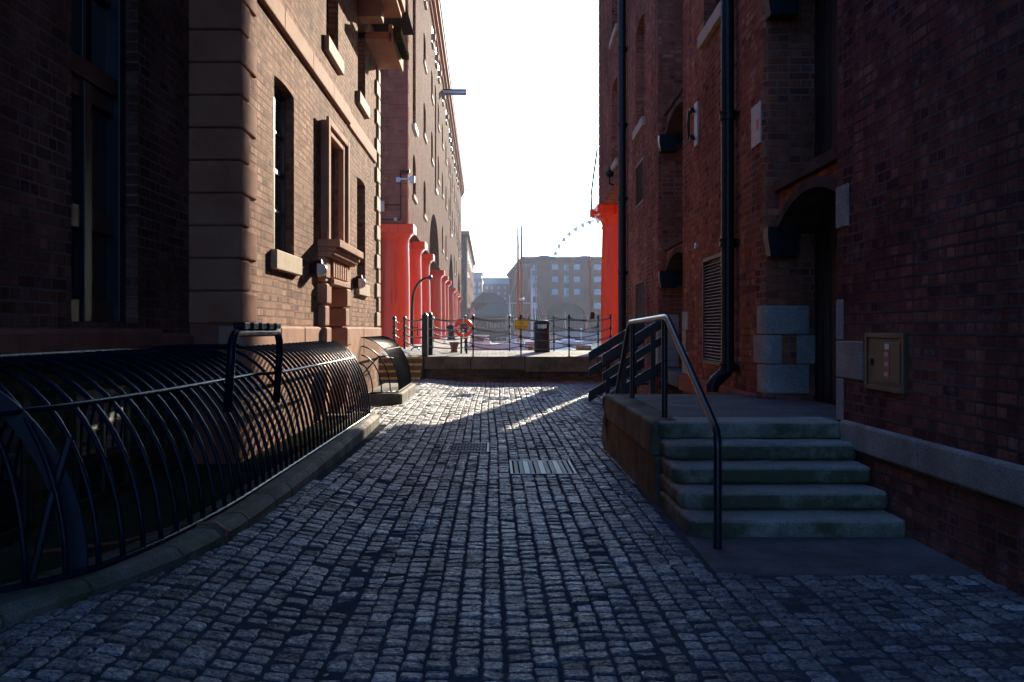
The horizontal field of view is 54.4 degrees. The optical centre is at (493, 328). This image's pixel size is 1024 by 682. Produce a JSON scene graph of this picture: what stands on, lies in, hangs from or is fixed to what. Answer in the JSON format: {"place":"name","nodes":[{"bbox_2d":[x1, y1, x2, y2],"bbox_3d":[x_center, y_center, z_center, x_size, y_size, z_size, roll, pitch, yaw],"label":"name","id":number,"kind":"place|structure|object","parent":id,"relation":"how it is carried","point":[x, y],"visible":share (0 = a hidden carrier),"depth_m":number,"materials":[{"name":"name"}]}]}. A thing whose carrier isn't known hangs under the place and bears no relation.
{"place":"outdoors","nodes":[
{"label":"outdoors","id":0,"kind":"place"},
{"bbox_2d":[474,272,482,299],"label":"modern block","id":1,"kind":"structure","parent":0,"point":[478,285],"depth_m":320.00,"materials":[{"name":"brick"}]},
{"bbox_2d":[381,338,600,355],"bbox_3d":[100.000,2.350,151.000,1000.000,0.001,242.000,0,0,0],"label":"water","id":2,"kind":"structure","parent":0,"point":[594,345],"depth_m":160.43,"materials":[{"name":"grey liquid"}]},
{"bbox_2d":[436,333,524,356],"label":"dock wall","id":3,"kind":"structure","parent":2,"relation":"in","point":[463,340],"depth_m":85.18,"materials":[{"name":"grey stone"}]},
{"bbox_2d":[446,324,454,340],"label":"bollard","id":4,"kind":"object","parent":3,"relation":"on","point":[450,326],"visible":0.77,"depth_m":61.80,"materials":[{"name":"black metal"}]},
{"bbox_2d":[472,292,516,338],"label":"dock pavilion","id":5,"kind":"structure","parent":2,"relation":"in","point":[492,306],"depth_m":225.20,"materials":[{"name":"stone"}]},
{"bbox_2d":[464,335,524,349],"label":"motor boat","id":6,"kind":"object","parent":2,"relation":"on","point":[493,347],"visible":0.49,"depth_m":83.41,"materials":[{"name":"white paint"}]},
{"bbox_2d":[495,294,526,342],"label":"yacht","id":7,"kind":"object","parent":2,"relation":"on","point":[514,340],"visible":0.28,"depth_m":149.87,"materials":[{"name":"white paint"}]},
{"bbox_2d":[505,226,533,349],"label":"two masted boat","id":8,"kind":"object","parent":2,"relation":"on","point":[520,299],"visible":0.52,"depth_m":109.89,"materials":[{"name":"brown paint"}]},
{"bbox_2d":[525,269,562,347],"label":"yacht","id":9,"kind":"object","parent":2,"relation":"on","point":[557,345],"visible":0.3,"depth_m":121.94,"materials":[{"name":"white paint"}]},
{"bbox_2d":[550,313,591,345],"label":"yacht","id":10,"kind":"object","parent":2,"relation":"on","point":[572,341],"visible":0.56,"depth_m":139.50,"materials":[{"name":"white paint"}]},
{"bbox_2d":[576,329,591,349],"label":"wooden boat","id":11,"kind":"object","parent":2,"relation":"on","point":[584,346],"visible":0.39,"depth_m":95.60,"materials":[{"name":"brown wood"}]},
{"bbox_2d":[381,333,604,355],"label":"quay","id":12,"kind":"structure","parent":0,"point":[416,351],"depth_m":31.22,"materials":[{"name":"grey stone"}]},
{"bbox_2d":[392,316,395,341],"bbox_3d":[-3.560,0.147,35.500,0.152,1.195,0.152,0,0,0],"label":"chain post","id":13,"kind":"object","parent":12,"relation":"on","point":[394,326],"visible":0.8,"depth_m":35.46,"materials":[{"name":"black metal"}]},
{"bbox_2d":[402,316,406,348],"bbox_3d":[-3.170,0.147,35.300,0.152,1.195,0.152,0,0,0],"label":"chain post","id":14,"kind":"object","parent":12,"relation":"on","point":[404,335],"visible":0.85,"depth_m":35.28,"materials":[{"name":"black metal"}]},
{"bbox_2d":[410,275,431,345],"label":"davit","id":15,"kind":"object","parent":12,"relation":"on","point":[429,277],"visible":0.94,"depth_m":42.45,"materials":[{"name":"black paint"}]},
{"bbox_2d":[378,0,464,346],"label":"dock warehouse","id":16,"kind":"structure","parent":12,"relation":"on","point":[420,239],"depth_m":47.07,"materials":[{"name":"brown brick"}]},
{"bbox_2d":[381,201,384,211],"bbox_3d":[-4.412,-4.742,38.575,0.323,0.400,0.190,0,0,0],"label":"junction cabinet","id":17,"kind":"object","parent":16,"relation":"attached to","point":[382,206],"visible":0.45,"depth_m":38.48,"materials":[{"name":"grey metal"}]},
{"bbox_2d":[381,174,400,219],"bbox_3d":[-4.049,-5.121,38.620,0.896,1.801,0.050,0,0,0],"label":"conduit","id":18,"kind":"object","parent":16,"relation":"attached to","point":[396,204],"visible":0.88,"depth_m":38.60,"materials":[{"name":"grey metal"}]},
{"bbox_2d":[396,176,414,182],"bbox_3d":[-3.416,-5.736,38.390,0.763,0.286,0.540,0,0,0],"label":"flood light","id":19,"kind":"object","parent":16,"relation":"attached to","point":[411,179],"visible":1,"depth_m":38.17,"materials":[{"name":"metal"}]},
{"bbox_2d":[413,123,418,136],"bbox_3d":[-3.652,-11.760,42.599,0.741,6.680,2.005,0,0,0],"label":"window sill","id":20,"kind":"structure","parent":16,"relation":"in","point":[415,129],"depth_m":42.26,"materials":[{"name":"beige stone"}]},
{"bbox_2d":[443,89,466,94],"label":"hoist beam","id":21,"kind":"structure","parent":16,"relation":"attached to","point":[454,91],"depth_m":72.65,"materials":[{"name":"grey metal"}]},
{"bbox_2d":[428,312,432,354],"bbox_3d":[-1.870,0.152,29.200,0.165,1.290,0.165,0,0,0],"label":"chain post","id":22,"kind":"object","parent":12,"relation":"on","point":[430,334],"visible":0.68,"depth_m":29.12,"materials":[{"name":"black metal"}]},
{"bbox_2d":[449,342,458,351],"bbox_3d":[-1.257,0.576,31.500,0.330,0.320,0.330,0,0,0],"label":"planter","id":23,"kind":"object","parent":12,"relation":"on","point":[453,345],"visible":0.93,"depth_m":31.40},
{"bbox_2d":[459,324,467,353],"bbox_3d":[-0.921,0.296,30.265,0.341,0.950,0.189,0,0,0],"label":"lifebuoy stand","id":24,"kind":"object","parent":12,"relation":"on","point":[465,326],"visible":0.81,"depth_m":30.30,"materials":[{"name":"black paint"}]},
{"bbox_2d":[454,318,471,337],"bbox_3d":[-0.926,-0.031,30.200,0.592,0.592,0.097,0,0,0],"label":"lifebuoy","id":25,"kind":"object","parent":24,"relation":"hanging from","point":[468,333],"visible":0.83,"depth_m":30.16,"materials":[{"name":"red plastic"}]},
{"bbox_2d":[461,231,475,332],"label":"dock block","id":26,"kind":"structure","parent":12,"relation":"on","point":[468,262],"depth_m":182.44,"materials":[{"name":"brown brick"}]},
{"bbox_2d":[534,320,549,351],"bbox_3d":[1.532,0.223,31.699,0.524,1.020,0.526,0,0,0],"label":"litter bin","id":27,"kind":"object","parent":12,"relation":"on","point":[540,344],"visible":0.89,"depth_m":31.48,"materials":[{"name":"black plastic"}]},
{"bbox_2d":[553,315,554,350],"bbox_3d":[1.947,0.152,32.300,0.072,1.205,0.072,0,0,0],"label":"chain post","id":28,"kind":"object","parent":12,"relation":"on","point":[554,332],"visible":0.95,"depth_m":32.29,"materials":[{"name":"black metal"}]},
{"bbox_2d":[555,342,595,345],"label":"chain","id":29,"kind":"object","parent":28,"relation":"attached to","point":[575,344],"visible":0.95,"depth_m":32.29,"materials":[{"name":"metal"}]},
{"bbox_2d":[482,278,509,307],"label":"modern block","id":30,"kind":"structure","parent":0,"point":[500,287],"depth_m":345.00,"materials":[{"name":"brick"}]},
{"bbox_2d":[0,378,1023,681],"bbox_3d":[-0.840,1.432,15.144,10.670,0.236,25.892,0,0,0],"label":"street","id":31,"kind":"structure","parent":0,"point":[202,652],"depth_m":5.46,"materials":[{"name":"stone"}]},
{"bbox_2d":[0,418,347,584],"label":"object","id":32,"kind":"structure","parent":31,"relation":"on","point":[10,564],"depth_m":7.02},
{"bbox_2d":[0,413,378,626],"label":"kerb","id":33,"kind":"structure","parent":31,"relation":"on","point":[23,605],"depth_m":5.86,"materials":[{"name":"stone"}]},
{"bbox_2d":[31,521,228,554],"bbox_3d":[-2.173,1.286,5.998,1.164,0.135,0.145,0,0,-38],"label":"hose","id":34,"kind":"object","parent":33,"relation":"on","point":[104,544],"visible":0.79,"depth_m":6.02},
{"bbox_2d":[0,340,370,592],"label":"barred cage","id":35,"kind":"object","parent":33,"relation":"on","point":[62,500],"visible":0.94,"depth_m":6.47,"materials":[{"name":"blue paint"}]},
{"bbox_2d":[223,322,282,411],"bbox_3d":[-1.908,0.301,8.015,0.106,0.702,1.694,0,0,0],"label":"guard hoop","id":36,"kind":"object","parent":35,"relation":"attached to","point":[247,329],"visible":1,"depth_m":7.55,"materials":[{"name":"blue paint"}]},
{"bbox_2d":[0,0,413,549],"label":"lane building","id":37,"kind":"structure","parent":31,"relation":"on","point":[175,172],"depth_m":9.19,"materials":[{"name":"brown brick"}]},
{"bbox_2d":[0,400,29,541],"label":"basement window","id":38,"kind":"structure","parent":37,"relation":"in","point":[18,453],"depth_m":5.98,"materials":[{"name":"black glass"}]},
{"bbox_2d":[71,0,125,322],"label":"window","id":39,"kind":"structure","parent":37,"relation":"in","point":[98,27],"depth_m":7.83,"materials":[{"name":"glass"}]},
{"bbox_2d":[74,385,129,506],"bbox_3d":[-2.893,0.840,7.350,0.045,0.800,1.020,0,0,0],"label":"basement window","id":40,"kind":"structure","parent":37,"relation":"in","point":[94,467],"depth_m":7.30,"materials":[{"name":"black glass"}]},
{"bbox_2d":[145,376,184,478],"bbox_3d":[-2.893,0.840,8.750,0.045,0.800,1.020,0,0,0],"label":"basement window","id":41,"kind":"structure","parent":37,"relation":"in","point":[151,451],"depth_m":8.69,"materials":[{"name":"black glass"}]},
{"bbox_2d":[271,84,301,275],"bbox_3d":[-2.497,-1.760,11.645,0.235,2.200,1.450,0,0,0],"label":"window","id":42,"kind":"structure","parent":37,"relation":"in","point":[282,261],"depth_m":11.94,"materials":[{"name":"glass"}]},
{"bbox_2d":[309,259,326,276],"bbox_3d":[-2.340,-0.811,13.300,0.220,0.244,0.202,0,0,0],"label":"bulkhead lamp","id":43,"kind":"object","parent":37,"relation":"attached to","point":[317,268],"visible":1,"depth_m":13.23,"materials":[{"name":"white paint"}]},
{"bbox_2d":[331,147,334,238],"bbox_3d":[-2.530,-2.030,15.020,0.060,1.540,1.180,0,0,0],"label":"window","id":44,"kind":"structure","parent":37,"relation":"in","point":[332,150],"depth_m":15.55,"materials":[{"name":"glass"}]},
{"bbox_2d":[324,0,343,74],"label":"window","id":45,"kind":"structure","parent":37,"relation":"in","point":[332,52],"depth_m":15.05,"materials":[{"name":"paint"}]},
{"bbox_2d":[353,275,365,288],"bbox_3d":[-2.340,-0.821,17.350,0.220,0.244,0.202,0,0,0],"label":"bulkhead lamp","id":46,"kind":"object","parent":37,"relation":"attached to","point":[359,281],"visible":1,"depth_m":17.28,"materials":[{"name":"white glass"}]},
{"bbox_2d":[356,91,369,118],"bbox_3d":[-2.522,-4.855,18.430,0.285,1.650,1.400,0,0,0],"label":"window sill","id":47,"kind":"structure","parent":37,"relation":"in","point":[360,100],"depth_m":18.16,"materials":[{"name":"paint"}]},
{"bbox_2d":[356,285,369,296],"bbox_3d":[-2.522,-1.680,18.370,0.285,2.140,1.480,0,0,0],"label":"window","id":48,"kind":"structure","parent":37,"relation":"in","point":[365,291],"depth_m":18.30,"materials":[{"name":"paint"}]},
{"bbox_2d":[363,383,415,404],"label":"kerb block","id":49,"kind":"structure","parent":31,"relation":"on","point":[402,396],"depth_m":18.62,"materials":[{"name":"stone"}]},
{"bbox_2d":[358,336,411,393],"bbox_3d":[-2.111,0.660,19.717,0.670,1.062,3.766,0,0,0],"label":"barred cage","id":50,"kind":"object","parent":49,"relation":"on","point":[394,351],"visible":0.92,"depth_m":19.29,"materials":[{"name":"black metal"}]},
{"bbox_2d":[378,356,425,380],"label":"quay steps","id":51,"kind":"structure","parent":31,"relation":"on","point":[417,369],"depth_m":27.62,"materials":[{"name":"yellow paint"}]},
{"bbox_2d":[445,443,488,452],"bbox_3d":[-0.330,1.506,12.525,0.540,0.041,0.950,0,0,0],"label":"manhole cover","id":52,"kind":"object","parent":31,"relation":"on","point":[468,447],"visible":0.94,"depth_m":12.47,"materials":[{"name":"metal"}]},
{"bbox_2d":[485,397,512,399],"bbox_3d":[0.115,1.512,21.375,0.590,0.041,0.650,0,0,0],"label":"manhole cover","id":53,"kind":"object","parent":31,"relation":"on","point":[499,398],"visible":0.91,"depth_m":21.39,"materials":[{"name":"metal"}]},
{"bbox_2d":[424,356,617,382],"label":"quay wall","id":54,"kind":"structure","parent":31,"relation":"on","point":[501,369],"depth_m":28.01,"materials":[{"name":"stone"}]},
{"bbox_2d":[422,312,427,357],"bbox_3d":[-1.950,0.173,28.120,0.187,1.280,0.187,0,0,0],"label":"chain post","id":55,"kind":"object","parent":54,"relation":"on","point":[424,334],"visible":0.98,"depth_m":28.04,"materials":[{"name":"black metal"}]},
{"bbox_2d":[428,336,471,339],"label":"chain","id":56,"kind":"object","parent":55,"relation":"attached to","point":[449,339],"visible":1,"depth_m":28.09,"materials":[{"name":"metal"}]},
{"bbox_2d":[428,346,471,348],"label":"chain","id":57,"kind":"object","parent":55,"relation":"attached to","point":[449,348],"visible":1,"depth_m":28.09,"materials":[{"name":"metal"}]},
{"bbox_2d":[472,314,474,356],"bbox_3d":[-0.588,0.200,28.100,0.080,1.225,0.080,0,0,0],"label":"chain post","id":58,"kind":"object","parent":54,"relation":"on","point":[473,327],"visible":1,"depth_m":28.08,"materials":[{"name":"black metal"}]},
{"bbox_2d":[428,328,471,331],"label":"chain","id":59,"kind":"object","parent":58,"relation":"attached to","point":[449,330],"visible":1,"depth_m":28.09,"materials":[{"name":"metal"}]},
{"bbox_2d":[428,317,471,320],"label":"chain","id":60,"kind":"object","parent":58,"relation":"attached to","point":[449,320],"visible":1,"depth_m":28.09,"materials":[{"name":"metal"}]},
{"bbox_2d":[474,328,517,332],"bbox_3d":[0.087,0.034,28.100,1.382,0.156,0.039,0,0,0],"label":"chain","id":61,"kind":"object","parent":58,"relation":"attached to","point":[497,332],"visible":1,"depth_m":28.09,"materials":[{"name":"metal"}]},
{"bbox_2d":[474,336,519,340],"bbox_3d":[0.087,0.274,28.100,1.382,0.146,0.039,0,0,0],"label":"chain","id":62,"kind":"object","parent":58,"relation":"attached to","point":[497,340],"visible":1,"depth_m":28.09,"materials":[{"name":"metal"}]},
{"bbox_2d":[474,317,519,321],"bbox_3d":[0.087,-0.266,28.100,1.382,0.136,0.039,0,0,0],"label":"chain","id":63,"kind":"object","parent":58,"relation":"attached to","point":[499,320],"visible":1,"depth_m":28.09,"materials":[{"name":"metal"}]},
{"bbox_2d":[474,346,519,349],"bbox_3d":[0.087,0.529,28.100,1.382,0.136,0.039,0,0,0],"label":"chain","id":64,"kind":"object","parent":58,"relation":"attached to","point":[497,349],"visible":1,"depth_m":28.09,"materials":[{"name":"metal"}]},
{"bbox_2d":[520,314,521,356],"bbox_3d":[0.762,0.200,28.100,0.080,1.225,0.080,0,0,0],"label":"chain post","id":65,"kind":"object","parent":54,"relation":"on","point":[520,338],"visible":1,"depth_m":28.09,"materials":[{"name":"black metal"}]},
{"bbox_2d":[514,320,528,328],"bbox_3d":[0.775,-0.124,28.035,0.397,0.236,0.019,0,0,0],"label":"yellow sign","id":66,"kind":"object","parent":65,"relation":"attached to","point":[521,324],"visible":1,"depth_m":28.03,"materials":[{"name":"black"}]},
{"bbox_2d":[522,346,567,349],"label":"chain","id":67,"kind":"object","parent":65,"relation":"attached to","point":[545,349],"visible":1,"depth_m":28.09,"materials":[{"name":"metal"}]},
{"bbox_2d":[523,328,567,332],"bbox_3d":[1.441,0.036,28.100,1.390,0.152,0.039,0,0,0],"label":"chain","id":68,"kind":"object","parent":65,"relation":"attached to","point":[546,331],"visible":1,"depth_m":28.09,"materials":[{"name":"metal"}]},
{"bbox_2d":[568,314,569,356],"bbox_3d":[2.120,0.200,28.100,0.080,1.225,0.080,0,0,0],"label":"chain post","id":69,"kind":"object","parent":54,"relation":"on","point":[569,335],"visible":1,"depth_m":28.08,"materials":[{"name":"black metal"}]},
{"bbox_2d":[522,318,567,321],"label":"chain","id":70,"kind":"object","parent":69,"relation":"attached to","point":[545,321],"visible":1,"depth_m":28.09,"materials":[{"name":"metal"}]},
{"bbox_2d":[522,337,567,340],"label":"chain","id":71,"kind":"object","parent":69,"relation":"attached to","point":[545,340],"visible":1,"depth_m":28.09,"materials":[{"name":"metal"}]},
{"bbox_2d":[570,328,609,332],"bbox_3d":[2.710,0.034,28.100,1.211,0.155,0.039,0,0,0],"label":"chain","id":72,"kind":"object","parent":69,"relation":"attached to","point":[590,332],"visible":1,"depth_m":28.09,"materials":[{"name":"metal"}]},
{"bbox_2d":[570,317,609,321],"bbox_3d":[2.710,-0.266,28.100,1.212,0.136,0.039,0,0,0],"label":"chain","id":73,"kind":"object","parent":69,"relation":"attached to","point":[590,321],"visible":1,"depth_m":28.09,"materials":[{"name":"metal"}]},
{"bbox_2d":[610,314,611,349],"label":"chain post","id":74,"kind":"object","parent":54,"relation":"on","point":[610,327],"visible":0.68,"depth_m":28.08,"materials":[{"name":"black metal"}]},
{"bbox_2d":[570,336,609,340],"bbox_3d":[2.710,0.274,28.100,1.212,0.146,0.039,0,0,0],"label":"chain","id":75,"kind":"object","parent":74,"relation":"attached to","point":[590,340],"visible":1,"depth_m":28.09,"materials":[{"name":"metal"}]},
{"bbox_2d":[509,460,576,474],"bbox_3d":[0.515,1.510,10.775,0.690,0.041,1.050,0,0,0],"label":"drain grating","id":76,"kind":"object","parent":31,"relation":"on","point":[542,467],"visible":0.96,"depth_m":10.72,"materials":[{"name":"metal"}]},
{"bbox_2d":[536,390,563,393],"bbox_3d":[1.310,1.501,23.450,0.580,0.041,1.100,0,0,0],"label":"manhole cover","id":77,"kind":"object","parent":31,"relation":"on","point":[549,392],"visible":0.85,"depth_m":23.30,"materials":[{"name":"metal"}]},
{"bbox_2d":[588,321,660,407],"bbox_3d":[2.550,0.648,19.450,1.240,1.744,1.800,0,0,0],"label":"timber stair","id":78,"kind":"object","parent":31,"relation":"on","point":[609,356],"visible":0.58,"depth_m":18.60,"materials":[{"name":"black wood"}]},
{"bbox_2d":[619,491,637,495],"bbox_3d":[1.215,1.501,9.015,0.150,0.041,0.170,0,0,0],"label":"manhole cover","id":79,"kind":"object","parent":31,"relation":"on","point":[629,493],"visible":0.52,"depth_m":9.01,"materials":[{"name":"metal"}]},
{"bbox_2d":[602,394,983,576],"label":"stone steps","id":80,"kind":"structure","parent":31,"relation":"on","point":[799,497],"depth_m":7.75,"materials":[{"name":"stone"}]},
{"bbox_2d":[614,314,721,549],"bbox_3d":[1.539,0.684,10.010,0.081,1.632,6.636,0,0,1],"label":"handrail","id":81,"kind":"object","parent":80,"relation":"on","point":[666,322],"visible":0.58,"depth_m":8.08,"materials":[{"name":"metal"}]},
{"bbox_2d":[590,0,1023,596],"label":"shaded warehouse","id":82,"kind":"structure","parent":31,"relation":"on","point":[872,182],"depth_m":8.34,"materials":[{"name":"red brick"}]},
{"bbox_2d":[582,148,597,222],"bbox_3d":[3.350,-4.764,33.048,0.414,2.699,1.439,0,0,26],"label":"cable","id":83,"kind":"object","parent":82,"relation":"hanging from","point":[593,181],"visible":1,"depth_m":33.08,"materials":[{"name":"black paint"}]},
{"bbox_2d":[587,216,594,318],"bbox_3d":[3.165,-2.010,32.395,0.159,3.381,0.376,0,0,-13],"label":"hanging rope","id":84,"kind":"object","parent":82,"relation":"hanging from","point":[592,315],"visible":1,"depth_m":32.42,"materials":[{"name":"black paint"}]},
{"bbox_2d":[605,167,613,185],"bbox_3d":[3.308,-4.356,28.503,0.235,0.528,0.235,0,0,-34],"label":"corner lantern","id":85,"kind":"object","parent":82,"relation":"attached to","point":[609,173],"visible":1,"depth_m":28.44,"materials":[{"name":"black paint"}]},
{"bbox_2d":[609,23,617,49],"bbox_3d":[3.531,-9.475,28.273,0.402,2.550,1.917,0,0,0],"label":"window","id":86,"kind":"structure","parent":82,"relation":"in","point":[615,29],"depth_m":28.11,"materials":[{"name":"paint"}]},
{"bbox_2d":[610,158,617,171],"bbox_3d":[3.531,-5.775,28.273,0.402,2.550,1.917,0,0,0],"label":"window","id":87,"kind":"structure","parent":82,"relation":"in","point":[615,163],"depth_m":27.58,"materials":[{"name":"paint"}]},
{"bbox_2d":[633,116,644,139],"bbox_3d":[3.389,-5.675,22.348,0.399,2.550,1.767,0,0,0],"label":"window sill","id":88,"kind":"structure","parent":82,"relation":"in","point":[641,123],"depth_m":22.07,"materials":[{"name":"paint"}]},
{"bbox_2d":[687,101,698,146],"bbox_3d":[3.033,-3.130,15.222,0.153,0.660,0.243,0,0,0],"label":"wall bar","id":89,"kind":"object","parent":82,"relation":"attached to","point":[695,111],"depth_m":15.21,"materials":[{"name":"black paint"}]},
{"bbox_2d":[698,0,720,49],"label":"window","id":90,"kind":"structure","parent":82,"relation":"in","point":[714,20],"depth_m":13.94,"materials":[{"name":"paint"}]},
{"bbox_2d":[751,101,761,148],"bbox_3d":[3.006,-2.335,11.415,0.021,0.470,0.430,0,0,1],"label":"wall plate","id":91,"kind":"object","parent":82,"relation":"attached to","point":[756,124],"depth_m":11.36,"materials":[{"name":"white metal"}]},
{"bbox_2d":[815,201,836,404],"bbox_3d":[3.564,-0.290,9.829,0.072,2.180,2.516,0,0,1],"label":"loading door","id":92,"kind":"structure","parent":82,"relation":"in","point":[826,232],"depth_m":10.66,"materials":[{"name":"black wood"}]},
{"bbox_2d":[815,0,836,157],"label":"loading door","id":93,"kind":"structure","parent":82,"relation":"in","point":[825,10],"depth_m":10.70,"materials":[{"name":"black wood"}]},
{"bbox_2d":[864,333,907,394],"bbox_3d":[2.955,0.250,7.500,0.070,0.440,0.760,0,0,0],"label":"riser cabinet","id":94,"kind":"object","parent":82,"relation":"attached to","point":[886,362],"visible":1,"depth_m":7.43,"materials":[{"name":"brown metal"}]},
{"bbox_2d":[440,0,601,277],"label":"sky","id":95,"kind":"structure","parent":0,"point":[527,120],"materials":[{"name":"white"}]},
{"bbox_2d":[507,255,600,330],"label":"hazy warehouse","id":96,"kind":"structure","parent":0,"point":[562,284],"depth_m":276.00,"materials":[{"name":"brown brick"}]},
{"bbox_2d":[532,264,537,274],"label":"loading window","id":97,"kind":"structure","parent":96,"relation":"in","point":[534,266],"depth_m":275.98,"materials":[{"name":"glass"}]},
{"bbox_2d":[532,275,537,287],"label":"loading window","id":98,"kind":"structure","parent":96,"relation":"in","point":[535,277],"depth_m":275.98,"materials":[{"name":"glass"}]},
{"bbox_2d":[533,288,537,300],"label":"loading window","id":99,"kind":"structure","parent":96,"relation":"in","point":[534,291],"depth_m":275.98,"materials":[{"name":"glass"}]},
{"bbox_2d":[551,276,558,282],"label":"window","id":100,"kind":"structure","parent":96,"relation":"in","point":[554,279],"depth_m":276.18,"materials":[{"name":"blue glass"}]},
{"bbox_2d":[563,264,569,274],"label":"loading window","id":101,"kind":"structure","parent":96,"relation":"in","point":[566,267],"depth_m":275.98,"materials":[{"name":"glass"}]},
{"bbox_2d":[563,275,569,287],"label":"loading window","id":102,"kind":"structure","parent":96,"relation":"in","point":[566,278],"depth_m":275.98,"materials":[{"name":"glass"}]},
{"bbox_2d":[563,287,569,300],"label":"loading window","id":103,"kind":"structure","parent":96,"relation":"in","point":[566,291],"depth_m":275.98,"materials":[{"name":"glass"}]},
{"bbox_2d":[573,276,580,282],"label":"window","id":104,"kind":"structure","parent":96,"relation":"in","point":[576,279],"depth_m":276.18,"materials":[{"name":"blue glass"}]},
{"bbox_2d":[594,276,600,282],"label":"window","id":105,"kind":"structure","parent":96,"relation":"in","point":[597,279],"depth_m":276.25,"materials":[{"name":"blue glass"}]},
{"bbox_2d":[594,289,600,294],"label":"window","id":106,"kind":"structure","parent":96,"relation":"in","point":[596,291],"depth_m":276.18,"materials":[{"name":"blue glass"}]},
{"bbox_2d":[594,303,600,308],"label":"window","id":107,"kind":"structure","parent":96,"relation":"in","point":[596,305],"depth_m":276.18,"materials":[{"name":"blue glass"}]},
{"bbox_2d":[514,331,600,337],"bbox_3d":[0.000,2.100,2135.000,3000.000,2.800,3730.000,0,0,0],"label":"quay","id":108,"kind":"structure","parent":0,"point":[559,333],"depth_m":270.00,"materials":[{"name":"grey stone"}]},
{"bbox_2d":[553,219,601,256],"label":"ferris wheel","id":109,"kind":"object","parent":108,"relation":"on","point":[582,225],"visible":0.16,"depth_m":449.27,"materials":[{"name":"metal"}]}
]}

